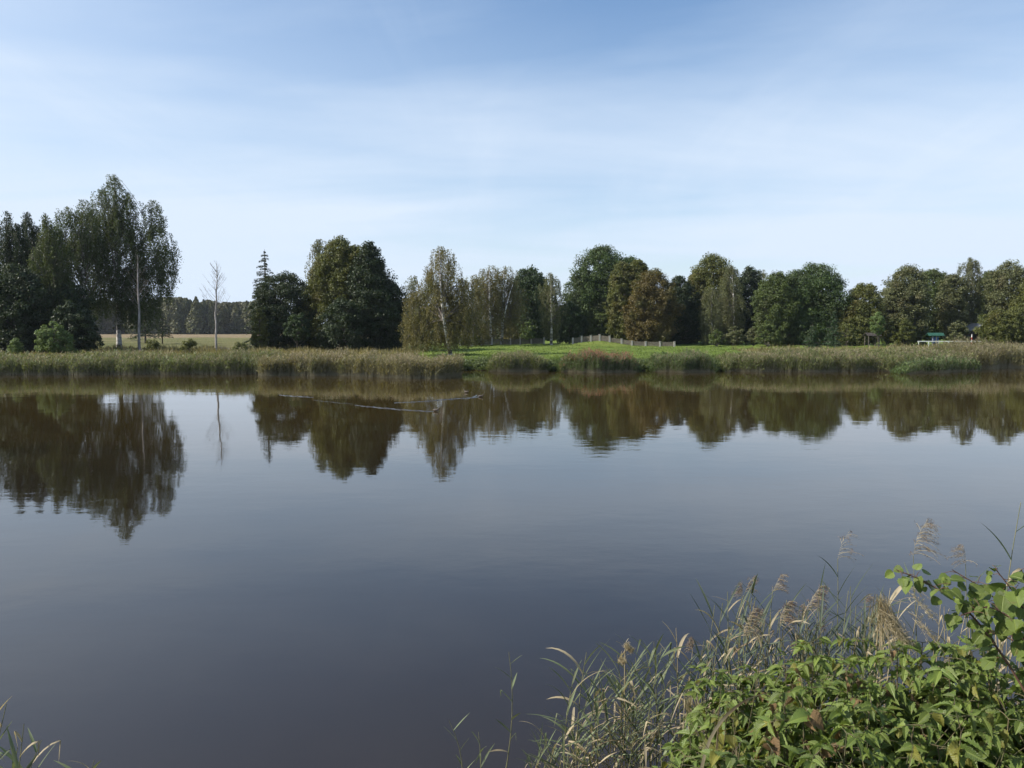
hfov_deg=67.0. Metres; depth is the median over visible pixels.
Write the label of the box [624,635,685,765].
reed
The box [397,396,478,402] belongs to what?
water ripple
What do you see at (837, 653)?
reed
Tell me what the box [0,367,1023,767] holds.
water
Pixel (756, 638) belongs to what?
reed
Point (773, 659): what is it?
reed
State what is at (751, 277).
oak tree
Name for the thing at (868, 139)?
sky
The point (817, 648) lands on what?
reed
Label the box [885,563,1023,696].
bindweed shoot
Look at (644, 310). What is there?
maple tree
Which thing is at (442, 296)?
birch tree
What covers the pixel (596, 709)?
reed
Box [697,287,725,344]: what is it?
birch tree
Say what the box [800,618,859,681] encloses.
reed
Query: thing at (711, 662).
reed
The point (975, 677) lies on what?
elder shrub
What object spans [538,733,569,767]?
reed
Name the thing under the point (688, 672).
reed
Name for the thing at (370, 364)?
reed bed
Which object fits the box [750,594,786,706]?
reed
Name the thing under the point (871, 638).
reed
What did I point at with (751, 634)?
reed
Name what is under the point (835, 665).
elder shrub
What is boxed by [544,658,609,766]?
reed
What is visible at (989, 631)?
bindweed shoot
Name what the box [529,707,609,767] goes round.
reed
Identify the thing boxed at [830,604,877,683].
reed
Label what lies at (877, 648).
reed
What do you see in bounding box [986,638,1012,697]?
reed
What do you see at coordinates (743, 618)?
reed
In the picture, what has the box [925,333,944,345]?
information board
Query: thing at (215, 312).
bare tree
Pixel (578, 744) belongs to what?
reed
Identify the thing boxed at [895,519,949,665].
reed
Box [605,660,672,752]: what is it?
reed
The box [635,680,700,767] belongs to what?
reed
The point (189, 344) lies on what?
scrub bush
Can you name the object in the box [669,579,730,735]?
reed
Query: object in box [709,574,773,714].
reed
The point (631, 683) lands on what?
reed
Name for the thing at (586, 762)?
reed
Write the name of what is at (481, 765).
reed
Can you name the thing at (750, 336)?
bush
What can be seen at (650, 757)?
reed
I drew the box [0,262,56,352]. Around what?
alder tree
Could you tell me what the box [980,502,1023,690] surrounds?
reed
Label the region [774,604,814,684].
reed
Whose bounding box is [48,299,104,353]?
dark bush
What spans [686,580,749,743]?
reed
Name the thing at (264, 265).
spruce tree
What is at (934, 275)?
lime tree
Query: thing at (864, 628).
reed
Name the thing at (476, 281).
birch tree
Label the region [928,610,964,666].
reed
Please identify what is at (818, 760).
elder shrub
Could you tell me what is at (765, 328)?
bush
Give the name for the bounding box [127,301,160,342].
spruce tree
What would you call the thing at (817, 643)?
reed
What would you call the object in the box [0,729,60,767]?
reed
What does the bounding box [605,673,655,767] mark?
reed
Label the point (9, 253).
birch tree
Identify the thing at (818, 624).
reed
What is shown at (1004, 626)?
bindweed shoot
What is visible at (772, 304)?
lime tree
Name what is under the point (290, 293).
alder tree
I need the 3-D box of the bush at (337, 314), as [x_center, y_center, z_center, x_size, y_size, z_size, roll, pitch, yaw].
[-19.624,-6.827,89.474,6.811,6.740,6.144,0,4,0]
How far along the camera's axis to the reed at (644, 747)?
5.40 m
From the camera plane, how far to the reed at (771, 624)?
5.42 m
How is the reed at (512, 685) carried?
on the water
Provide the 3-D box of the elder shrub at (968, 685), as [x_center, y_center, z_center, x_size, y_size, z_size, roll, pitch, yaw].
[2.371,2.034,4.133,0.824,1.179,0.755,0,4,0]
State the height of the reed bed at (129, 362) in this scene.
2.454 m
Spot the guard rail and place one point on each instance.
(939, 341)
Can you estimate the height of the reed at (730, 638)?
1.926 m
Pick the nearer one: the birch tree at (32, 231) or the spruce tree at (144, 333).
the birch tree at (32, 231)
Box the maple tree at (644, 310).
[618,267,686,344]
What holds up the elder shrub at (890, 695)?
on the ground at (227, 340)
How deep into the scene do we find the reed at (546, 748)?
5.93 m
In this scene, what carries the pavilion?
on the ground at (227, 340)
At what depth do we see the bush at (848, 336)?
107.09 m
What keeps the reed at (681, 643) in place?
on the water
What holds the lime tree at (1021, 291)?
on the ground at (227, 340)
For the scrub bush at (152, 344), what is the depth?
75.62 m
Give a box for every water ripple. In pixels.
[355,405,436,411]
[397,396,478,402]
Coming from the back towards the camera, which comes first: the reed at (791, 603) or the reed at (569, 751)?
the reed at (569, 751)
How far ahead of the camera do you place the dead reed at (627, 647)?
5.76 m
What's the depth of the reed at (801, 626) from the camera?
5.64 m
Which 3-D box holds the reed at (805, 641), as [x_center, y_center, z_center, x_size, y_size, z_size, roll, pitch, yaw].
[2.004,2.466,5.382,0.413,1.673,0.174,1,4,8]
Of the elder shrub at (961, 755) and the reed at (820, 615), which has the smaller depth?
the elder shrub at (961, 755)
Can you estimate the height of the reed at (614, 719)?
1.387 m
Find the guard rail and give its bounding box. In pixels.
[917,341,978,345]
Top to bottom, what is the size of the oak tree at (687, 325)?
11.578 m
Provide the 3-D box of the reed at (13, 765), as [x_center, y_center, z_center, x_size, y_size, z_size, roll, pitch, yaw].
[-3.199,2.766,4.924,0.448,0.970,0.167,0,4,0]
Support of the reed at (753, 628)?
on the water
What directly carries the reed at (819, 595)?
on the water
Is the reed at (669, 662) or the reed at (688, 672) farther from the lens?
the reed at (669, 662)
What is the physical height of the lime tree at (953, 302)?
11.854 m
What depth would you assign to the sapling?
101.37 m
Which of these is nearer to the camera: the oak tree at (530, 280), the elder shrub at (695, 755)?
the elder shrub at (695, 755)
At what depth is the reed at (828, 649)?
5.81 m
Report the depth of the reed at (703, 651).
5.55 m
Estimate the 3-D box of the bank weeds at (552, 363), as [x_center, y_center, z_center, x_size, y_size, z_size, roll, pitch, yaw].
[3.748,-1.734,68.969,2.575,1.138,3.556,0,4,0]
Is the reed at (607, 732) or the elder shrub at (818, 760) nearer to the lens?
the elder shrub at (818, 760)
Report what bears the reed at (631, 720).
on the water
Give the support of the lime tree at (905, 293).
on the ground at (227, 340)
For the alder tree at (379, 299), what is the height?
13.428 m
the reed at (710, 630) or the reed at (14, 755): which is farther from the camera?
the reed at (710, 630)
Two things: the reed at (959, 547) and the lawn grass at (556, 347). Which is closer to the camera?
the reed at (959, 547)
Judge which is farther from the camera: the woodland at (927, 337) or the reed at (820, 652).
the woodland at (927, 337)
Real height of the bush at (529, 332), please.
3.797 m
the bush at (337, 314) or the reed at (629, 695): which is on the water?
the reed at (629, 695)
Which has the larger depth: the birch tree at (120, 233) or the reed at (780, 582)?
the birch tree at (120, 233)
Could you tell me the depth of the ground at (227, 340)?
113.95 m
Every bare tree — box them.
[123,253,151,349]
[200,263,230,349]
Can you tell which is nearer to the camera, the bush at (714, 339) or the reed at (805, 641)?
the reed at (805, 641)
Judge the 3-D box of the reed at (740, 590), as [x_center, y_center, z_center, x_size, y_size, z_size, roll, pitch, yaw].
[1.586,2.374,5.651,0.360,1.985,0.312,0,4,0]
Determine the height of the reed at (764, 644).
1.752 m
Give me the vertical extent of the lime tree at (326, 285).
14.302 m
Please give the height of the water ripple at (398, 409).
0.045 m
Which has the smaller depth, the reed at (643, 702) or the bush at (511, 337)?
the reed at (643, 702)
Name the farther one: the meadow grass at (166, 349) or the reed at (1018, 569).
the meadow grass at (166, 349)
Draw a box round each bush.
[6,338,24,353]
[34,321,77,353]
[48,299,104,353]
[145,339,160,351]
[180,338,196,352]
[231,341,247,350]
[250,308,269,348]
[283,312,311,347]
[503,328,521,343]
[519,321,535,341]
[553,300,587,343]
[584,313,612,338]
[639,725,795,767]
[669,743,700,767]
[708,329,726,345]
[723,326,745,344]
[745,327,761,345]
[754,323,781,346]
[837,322,859,345]
[853,728,883,767]
[885,318,916,345]
[915,324,935,344]
[943,320,970,344]
[973,302,1023,344]
[987,667,1023,752]
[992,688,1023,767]
[1014,669,1023,742]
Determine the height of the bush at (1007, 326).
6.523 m
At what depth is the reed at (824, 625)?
5.75 m
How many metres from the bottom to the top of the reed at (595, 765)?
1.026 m
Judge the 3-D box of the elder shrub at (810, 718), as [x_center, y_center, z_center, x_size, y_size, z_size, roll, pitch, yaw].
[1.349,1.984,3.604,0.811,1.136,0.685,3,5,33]
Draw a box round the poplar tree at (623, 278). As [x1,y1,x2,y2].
[603,258,648,343]
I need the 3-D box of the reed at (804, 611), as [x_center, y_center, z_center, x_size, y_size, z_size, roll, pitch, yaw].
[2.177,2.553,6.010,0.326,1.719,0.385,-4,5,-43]
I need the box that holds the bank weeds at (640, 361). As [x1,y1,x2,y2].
[633,357,648,370]
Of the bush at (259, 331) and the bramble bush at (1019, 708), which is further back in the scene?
the bush at (259, 331)
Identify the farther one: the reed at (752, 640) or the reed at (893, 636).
the reed at (752, 640)
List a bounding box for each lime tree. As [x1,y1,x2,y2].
[296,235,362,349]
[684,252,744,342]
[750,270,801,344]
[833,282,893,344]
[878,263,936,344]
[921,268,949,344]
[932,273,973,336]
[968,270,1006,318]
[982,259,1023,326]
[1003,278,1023,331]
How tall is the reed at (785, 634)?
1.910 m
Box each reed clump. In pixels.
[486,347,551,371]
[555,347,642,372]
[646,347,717,372]
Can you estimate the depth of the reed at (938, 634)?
5.30 m
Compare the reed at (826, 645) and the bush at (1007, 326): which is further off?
the bush at (1007, 326)
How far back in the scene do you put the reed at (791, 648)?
5.82 m
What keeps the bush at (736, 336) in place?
on the ground at (227, 340)
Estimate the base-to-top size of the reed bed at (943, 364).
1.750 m
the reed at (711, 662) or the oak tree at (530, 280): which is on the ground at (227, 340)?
the oak tree at (530, 280)
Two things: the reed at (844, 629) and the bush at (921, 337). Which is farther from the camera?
the bush at (921, 337)
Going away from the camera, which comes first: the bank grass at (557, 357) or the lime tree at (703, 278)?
the bank grass at (557, 357)
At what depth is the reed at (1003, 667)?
5.22 m
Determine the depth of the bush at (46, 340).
69.42 m
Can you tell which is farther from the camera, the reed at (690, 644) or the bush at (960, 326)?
the bush at (960, 326)
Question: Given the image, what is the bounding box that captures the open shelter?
[863,333,881,346]
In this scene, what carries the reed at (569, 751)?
on the water
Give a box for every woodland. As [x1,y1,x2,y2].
[91,296,278,333]
[391,299,1008,340]
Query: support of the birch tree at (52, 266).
on the ground at (227, 340)
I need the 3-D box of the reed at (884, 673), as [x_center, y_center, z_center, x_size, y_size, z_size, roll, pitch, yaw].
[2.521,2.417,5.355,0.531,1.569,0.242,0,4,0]
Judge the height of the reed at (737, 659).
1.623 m
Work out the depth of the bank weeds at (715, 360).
67.76 m
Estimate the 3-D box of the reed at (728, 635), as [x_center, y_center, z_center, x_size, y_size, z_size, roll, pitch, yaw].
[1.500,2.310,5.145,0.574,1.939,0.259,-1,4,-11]
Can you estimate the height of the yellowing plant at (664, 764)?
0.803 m
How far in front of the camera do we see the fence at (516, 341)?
119.27 m
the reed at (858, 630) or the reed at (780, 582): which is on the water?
the reed at (780, 582)
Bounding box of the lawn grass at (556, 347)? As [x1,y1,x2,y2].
[395,341,754,359]
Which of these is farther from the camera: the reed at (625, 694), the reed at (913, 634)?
the reed at (625, 694)
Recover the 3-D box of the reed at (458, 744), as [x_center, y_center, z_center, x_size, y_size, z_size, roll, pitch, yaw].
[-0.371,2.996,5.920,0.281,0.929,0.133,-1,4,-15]
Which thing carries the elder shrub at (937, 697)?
on the ground at (227, 340)
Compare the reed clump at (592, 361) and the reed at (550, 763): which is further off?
the reed clump at (592, 361)
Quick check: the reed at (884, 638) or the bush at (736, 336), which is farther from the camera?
the bush at (736, 336)
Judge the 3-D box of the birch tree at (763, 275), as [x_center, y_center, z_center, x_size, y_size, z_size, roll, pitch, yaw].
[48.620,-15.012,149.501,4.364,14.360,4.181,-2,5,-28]
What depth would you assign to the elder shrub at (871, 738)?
3.67 m
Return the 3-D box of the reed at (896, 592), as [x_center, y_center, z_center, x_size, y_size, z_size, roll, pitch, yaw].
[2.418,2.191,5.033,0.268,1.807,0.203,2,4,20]
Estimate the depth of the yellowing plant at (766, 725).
4.14 m
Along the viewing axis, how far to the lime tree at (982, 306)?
131.52 m
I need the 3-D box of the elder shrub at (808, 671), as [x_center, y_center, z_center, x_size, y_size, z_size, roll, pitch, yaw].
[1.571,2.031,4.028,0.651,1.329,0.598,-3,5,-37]
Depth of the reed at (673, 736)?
5.90 m
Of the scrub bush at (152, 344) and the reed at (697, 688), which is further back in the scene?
the scrub bush at (152, 344)
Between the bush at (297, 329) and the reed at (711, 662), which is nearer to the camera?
the reed at (711, 662)
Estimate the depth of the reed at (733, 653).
5.40 m
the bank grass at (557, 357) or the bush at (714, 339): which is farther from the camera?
the bush at (714, 339)
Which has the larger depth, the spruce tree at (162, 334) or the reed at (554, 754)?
the spruce tree at (162, 334)
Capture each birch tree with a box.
[0,211,36,352]
[20,211,43,286]
[25,212,81,353]
[52,199,107,320]
[77,174,183,348]
[304,239,326,294]
[397,246,484,355]
[403,275,428,346]
[452,274,493,345]
[469,265,510,344]
[490,266,529,344]
[534,272,568,344]
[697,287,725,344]
[714,264,750,344]
[761,269,767,281]
[955,257,989,330]
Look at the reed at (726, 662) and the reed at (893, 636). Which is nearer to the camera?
the reed at (893, 636)
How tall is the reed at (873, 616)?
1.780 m
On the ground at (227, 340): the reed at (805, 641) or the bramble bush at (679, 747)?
the bramble bush at (679, 747)
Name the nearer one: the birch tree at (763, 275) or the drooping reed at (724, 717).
the drooping reed at (724, 717)
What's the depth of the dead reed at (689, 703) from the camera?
4.83 m
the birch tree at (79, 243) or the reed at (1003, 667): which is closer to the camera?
the reed at (1003, 667)
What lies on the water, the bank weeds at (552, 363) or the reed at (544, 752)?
the reed at (544, 752)
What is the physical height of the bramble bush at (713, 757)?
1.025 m
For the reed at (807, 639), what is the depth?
5.50 m
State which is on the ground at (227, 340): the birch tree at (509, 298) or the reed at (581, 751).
the birch tree at (509, 298)
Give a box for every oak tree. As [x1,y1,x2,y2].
[511,264,556,341]
[555,243,657,342]
[664,275,702,343]
[734,265,763,341]
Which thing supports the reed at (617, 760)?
on the water
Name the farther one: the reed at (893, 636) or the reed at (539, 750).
the reed at (539, 750)
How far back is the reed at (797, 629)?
5.76 m
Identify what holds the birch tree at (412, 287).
on the ground at (227, 340)
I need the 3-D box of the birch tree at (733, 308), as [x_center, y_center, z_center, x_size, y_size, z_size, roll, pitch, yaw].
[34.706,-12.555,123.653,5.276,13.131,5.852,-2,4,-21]
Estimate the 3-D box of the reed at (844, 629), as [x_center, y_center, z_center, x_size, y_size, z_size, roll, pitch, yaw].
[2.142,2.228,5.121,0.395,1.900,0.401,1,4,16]
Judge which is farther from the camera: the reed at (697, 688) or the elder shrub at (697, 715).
the reed at (697, 688)
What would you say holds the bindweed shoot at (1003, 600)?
on the ground at (227, 340)
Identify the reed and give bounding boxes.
[0,697,10,758]
[0,704,10,738]
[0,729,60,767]
[0,748,17,767]
[6,725,39,767]
[54,760,101,767]
[449,716,477,767]
[472,732,494,767]
[489,656,519,767]
[517,731,552,767]
[524,721,577,767]
[526,723,548,767]
[526,734,564,767]
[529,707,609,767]
[532,660,604,767]
[532,707,605,767]
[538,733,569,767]
[540,738,566,767]
[542,640,616,767]
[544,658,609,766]
[545,725,578,767]
[551,707,633,767]
[556,731,591,767]
[559,671,639,767]
[561,689,634,767]
[566,732,591,767]
[567,671,631,767]
[570,711,640,767]
[580,747,596,767]
[581,674,643,767]
[586,711,659,767]
[587,651,651,761]
[589,669,656,767]
[590,672,656,767]
[596,643,665,767]
[599,652,663,767]
[600,641,666,767]
[600,660,673,765]
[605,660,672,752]
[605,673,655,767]
[611,673,662,766]
[616,638,635,766]
[617,635,690,767]
[619,692,683,767]
[621,639,684,767]
[623,650,681,764]
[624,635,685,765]
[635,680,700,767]
[651,622,689,763]
[653,650,700,760]
[653,715,687,765]
[655,637,720,756]
[660,672,711,741]
[667,649,720,754]
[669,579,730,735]
[669,635,713,738]
[671,684,720,747]
[674,644,747,757]
[676,648,742,734]
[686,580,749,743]
[696,582,753,747]
[697,626,731,710]
[697,640,733,711]
[698,630,748,732]
[700,693,766,767]
[701,592,764,714]
[705,616,754,714]
[707,630,769,709]
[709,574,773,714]
[712,581,754,689]
[713,575,764,700]
[718,589,775,702]
[719,605,790,698]
[720,609,767,666]
[727,608,767,684]
[732,598,772,689]
[732,605,788,691]
[733,608,793,698]
[744,574,789,698]
[748,585,808,700]
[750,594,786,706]
[750,609,783,687]
[751,608,791,688]
[758,600,799,679]
[769,583,830,689]
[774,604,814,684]
[776,606,823,678]
[776,634,806,660]
[778,602,813,678]
[779,602,816,669]
[782,623,830,705]
[786,566,846,700]
[788,597,841,680]
[788,620,819,685]
[788,625,845,736]
[796,586,841,704]
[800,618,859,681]
[801,621,843,687]
[803,614,867,708]
[805,618,839,683]
[805,621,832,697]
[810,531,863,672]
[815,582,864,743]
[815,645,846,705]
[826,563,876,670]
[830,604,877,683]
[834,602,885,701]
[834,609,910,704]
[840,612,877,675]
[842,593,878,700]
[843,619,897,706]
[844,634,890,683]
[845,599,909,675]
[845,612,885,704]
[846,598,885,683]
[849,608,895,706]
[861,587,943,681]
[866,586,892,673]
[866,586,908,683]
[870,596,896,686]
[875,600,915,706]
[885,602,932,706]
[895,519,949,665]
[926,605,950,689]
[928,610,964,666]
[948,544,988,654]
[948,617,968,644]
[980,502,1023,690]
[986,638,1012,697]
[994,625,1005,695]
[998,640,1018,702]
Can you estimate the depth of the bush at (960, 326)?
116.11 m
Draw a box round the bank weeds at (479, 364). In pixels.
[463,356,489,370]
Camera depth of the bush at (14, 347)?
69.76 m
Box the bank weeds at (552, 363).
[549,358,558,370]
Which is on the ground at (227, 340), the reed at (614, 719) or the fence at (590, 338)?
the fence at (590, 338)
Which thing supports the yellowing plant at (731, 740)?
on the ground at (227, 340)
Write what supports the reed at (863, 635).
on the water
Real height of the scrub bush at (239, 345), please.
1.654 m
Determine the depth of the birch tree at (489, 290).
114.64 m
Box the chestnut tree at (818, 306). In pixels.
[771,261,856,345]
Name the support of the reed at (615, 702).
on the water
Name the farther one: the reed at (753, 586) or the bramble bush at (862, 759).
the reed at (753, 586)
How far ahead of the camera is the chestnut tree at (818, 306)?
115.20 m
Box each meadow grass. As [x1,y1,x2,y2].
[0,343,430,355]
[731,341,1020,352]
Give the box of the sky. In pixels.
[0,0,1023,323]
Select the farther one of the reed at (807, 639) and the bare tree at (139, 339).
the bare tree at (139, 339)
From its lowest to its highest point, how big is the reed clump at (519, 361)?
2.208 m
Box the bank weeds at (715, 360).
[713,356,736,370]
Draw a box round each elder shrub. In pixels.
[652,655,764,767]
[659,690,766,767]
[698,639,807,766]
[731,667,897,767]
[755,636,880,767]
[763,627,877,735]
[781,742,839,767]
[813,644,938,767]
[822,689,975,767]
[866,616,1000,742]
[886,691,1023,767]
[890,654,1023,767]
[908,633,1023,746]
[944,645,1023,767]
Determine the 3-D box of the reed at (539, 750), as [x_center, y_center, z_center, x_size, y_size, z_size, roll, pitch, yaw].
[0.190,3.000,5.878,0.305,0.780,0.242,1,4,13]
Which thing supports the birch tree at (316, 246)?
on the ground at (227, 340)
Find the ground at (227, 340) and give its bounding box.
[0,333,1008,374]
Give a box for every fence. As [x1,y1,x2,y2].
[459,337,544,345]
[572,334,674,346]
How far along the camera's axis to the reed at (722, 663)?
5.90 m
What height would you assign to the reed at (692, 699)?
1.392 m
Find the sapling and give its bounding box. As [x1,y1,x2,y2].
[869,311,885,346]
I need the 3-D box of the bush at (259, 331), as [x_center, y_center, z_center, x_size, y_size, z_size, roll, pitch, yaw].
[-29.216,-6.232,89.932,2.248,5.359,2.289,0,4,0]
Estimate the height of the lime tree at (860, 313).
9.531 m
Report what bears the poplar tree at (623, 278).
on the ground at (227, 340)
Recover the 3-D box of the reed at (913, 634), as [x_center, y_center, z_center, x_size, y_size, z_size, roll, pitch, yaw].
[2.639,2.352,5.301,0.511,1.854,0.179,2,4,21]
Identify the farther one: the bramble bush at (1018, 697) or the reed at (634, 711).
the reed at (634, 711)
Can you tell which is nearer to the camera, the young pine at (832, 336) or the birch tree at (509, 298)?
the young pine at (832, 336)
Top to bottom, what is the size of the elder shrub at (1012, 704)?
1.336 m
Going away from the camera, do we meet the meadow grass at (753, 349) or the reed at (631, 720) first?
the reed at (631, 720)
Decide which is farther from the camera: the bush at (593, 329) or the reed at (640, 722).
the bush at (593, 329)
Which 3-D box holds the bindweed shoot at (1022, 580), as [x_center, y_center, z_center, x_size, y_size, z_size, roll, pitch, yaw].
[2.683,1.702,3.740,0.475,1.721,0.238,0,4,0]
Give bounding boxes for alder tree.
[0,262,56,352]
[36,282,96,350]
[248,270,324,349]
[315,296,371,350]
[334,240,409,350]
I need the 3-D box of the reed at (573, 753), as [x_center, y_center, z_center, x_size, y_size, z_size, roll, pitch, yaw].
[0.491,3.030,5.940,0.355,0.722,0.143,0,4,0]
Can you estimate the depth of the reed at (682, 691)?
5.62 m
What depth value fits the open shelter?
109.26 m
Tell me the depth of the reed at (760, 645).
5.06 m
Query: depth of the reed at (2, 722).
4.34 m
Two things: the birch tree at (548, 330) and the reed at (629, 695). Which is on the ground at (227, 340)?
the birch tree at (548, 330)
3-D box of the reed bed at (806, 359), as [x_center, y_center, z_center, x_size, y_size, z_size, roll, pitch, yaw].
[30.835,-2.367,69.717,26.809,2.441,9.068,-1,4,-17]
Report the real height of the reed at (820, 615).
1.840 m
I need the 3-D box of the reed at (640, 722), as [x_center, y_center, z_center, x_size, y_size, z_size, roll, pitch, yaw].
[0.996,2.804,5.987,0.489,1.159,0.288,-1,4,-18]
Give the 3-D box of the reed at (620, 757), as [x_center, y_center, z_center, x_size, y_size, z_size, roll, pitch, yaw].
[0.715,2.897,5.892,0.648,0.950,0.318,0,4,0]
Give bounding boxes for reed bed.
[0,346,282,375]
[256,345,465,378]
[715,344,977,372]
[888,354,982,373]
[927,336,1023,368]
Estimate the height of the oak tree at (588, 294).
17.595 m
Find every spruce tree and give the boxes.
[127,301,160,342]
[150,312,172,343]
[244,251,288,348]
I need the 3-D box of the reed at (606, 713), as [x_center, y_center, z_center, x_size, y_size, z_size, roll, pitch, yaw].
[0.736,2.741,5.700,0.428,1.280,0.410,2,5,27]
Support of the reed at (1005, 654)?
on the water
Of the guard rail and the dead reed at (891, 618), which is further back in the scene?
the guard rail
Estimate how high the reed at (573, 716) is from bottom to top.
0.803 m
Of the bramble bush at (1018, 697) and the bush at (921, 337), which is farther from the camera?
the bush at (921, 337)
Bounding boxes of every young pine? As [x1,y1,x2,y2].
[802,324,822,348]
[822,310,844,347]
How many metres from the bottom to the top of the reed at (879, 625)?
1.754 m
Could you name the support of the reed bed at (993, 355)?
on the water
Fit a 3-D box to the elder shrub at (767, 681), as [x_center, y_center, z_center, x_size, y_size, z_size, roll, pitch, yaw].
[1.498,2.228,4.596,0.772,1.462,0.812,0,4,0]
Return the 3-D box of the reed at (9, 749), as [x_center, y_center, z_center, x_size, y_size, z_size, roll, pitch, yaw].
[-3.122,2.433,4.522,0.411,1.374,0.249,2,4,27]
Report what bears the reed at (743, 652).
on the water
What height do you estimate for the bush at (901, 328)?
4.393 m
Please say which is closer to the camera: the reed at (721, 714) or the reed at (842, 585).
the reed at (721, 714)
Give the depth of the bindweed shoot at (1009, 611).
4.04 m
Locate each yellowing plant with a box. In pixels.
[662,761,673,767]
[701,672,807,767]
[746,710,793,766]
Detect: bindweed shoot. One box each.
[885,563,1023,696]
[938,569,1023,666]
[954,583,1023,655]
[975,626,1023,677]
[986,565,1023,661]
[1013,568,1023,582]
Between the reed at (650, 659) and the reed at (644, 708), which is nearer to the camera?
the reed at (650, 659)
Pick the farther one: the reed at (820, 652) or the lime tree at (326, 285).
the lime tree at (326, 285)
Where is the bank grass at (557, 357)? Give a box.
[448,353,881,370]
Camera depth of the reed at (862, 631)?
5.69 m
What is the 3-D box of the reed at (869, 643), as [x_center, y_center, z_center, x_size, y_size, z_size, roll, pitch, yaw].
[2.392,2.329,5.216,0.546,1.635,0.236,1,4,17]
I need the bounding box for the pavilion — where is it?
[958,323,987,342]
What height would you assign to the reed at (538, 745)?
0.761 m
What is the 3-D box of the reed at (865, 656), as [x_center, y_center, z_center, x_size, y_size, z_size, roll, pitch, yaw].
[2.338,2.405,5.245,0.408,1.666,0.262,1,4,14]
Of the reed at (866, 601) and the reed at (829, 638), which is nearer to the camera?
the reed at (829, 638)
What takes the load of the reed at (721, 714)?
on the water
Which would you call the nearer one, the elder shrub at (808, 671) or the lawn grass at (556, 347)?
the elder shrub at (808, 671)
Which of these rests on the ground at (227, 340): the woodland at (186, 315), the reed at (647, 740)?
the woodland at (186, 315)
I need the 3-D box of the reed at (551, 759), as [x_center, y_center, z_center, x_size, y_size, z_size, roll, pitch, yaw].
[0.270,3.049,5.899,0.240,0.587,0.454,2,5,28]
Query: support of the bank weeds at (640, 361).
on the ground at (227, 340)
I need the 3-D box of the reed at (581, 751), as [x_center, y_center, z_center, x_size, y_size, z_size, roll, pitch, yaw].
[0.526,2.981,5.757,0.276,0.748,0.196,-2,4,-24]
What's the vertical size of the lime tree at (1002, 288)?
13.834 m
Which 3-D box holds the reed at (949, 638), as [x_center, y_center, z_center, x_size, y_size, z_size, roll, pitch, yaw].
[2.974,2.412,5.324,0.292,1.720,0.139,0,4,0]
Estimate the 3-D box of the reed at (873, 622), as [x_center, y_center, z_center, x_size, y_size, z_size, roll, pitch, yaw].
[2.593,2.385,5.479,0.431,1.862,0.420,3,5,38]
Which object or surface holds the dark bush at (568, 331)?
on the ground at (227, 340)
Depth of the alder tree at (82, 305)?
78.67 m
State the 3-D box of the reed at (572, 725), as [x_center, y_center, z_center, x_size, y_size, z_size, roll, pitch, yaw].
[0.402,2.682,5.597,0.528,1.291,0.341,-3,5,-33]
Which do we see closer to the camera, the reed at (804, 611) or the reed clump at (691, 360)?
the reed at (804, 611)
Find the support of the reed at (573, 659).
on the water
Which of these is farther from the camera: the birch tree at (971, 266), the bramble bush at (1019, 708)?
the birch tree at (971, 266)
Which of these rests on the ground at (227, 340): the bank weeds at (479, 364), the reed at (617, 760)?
the bank weeds at (479, 364)

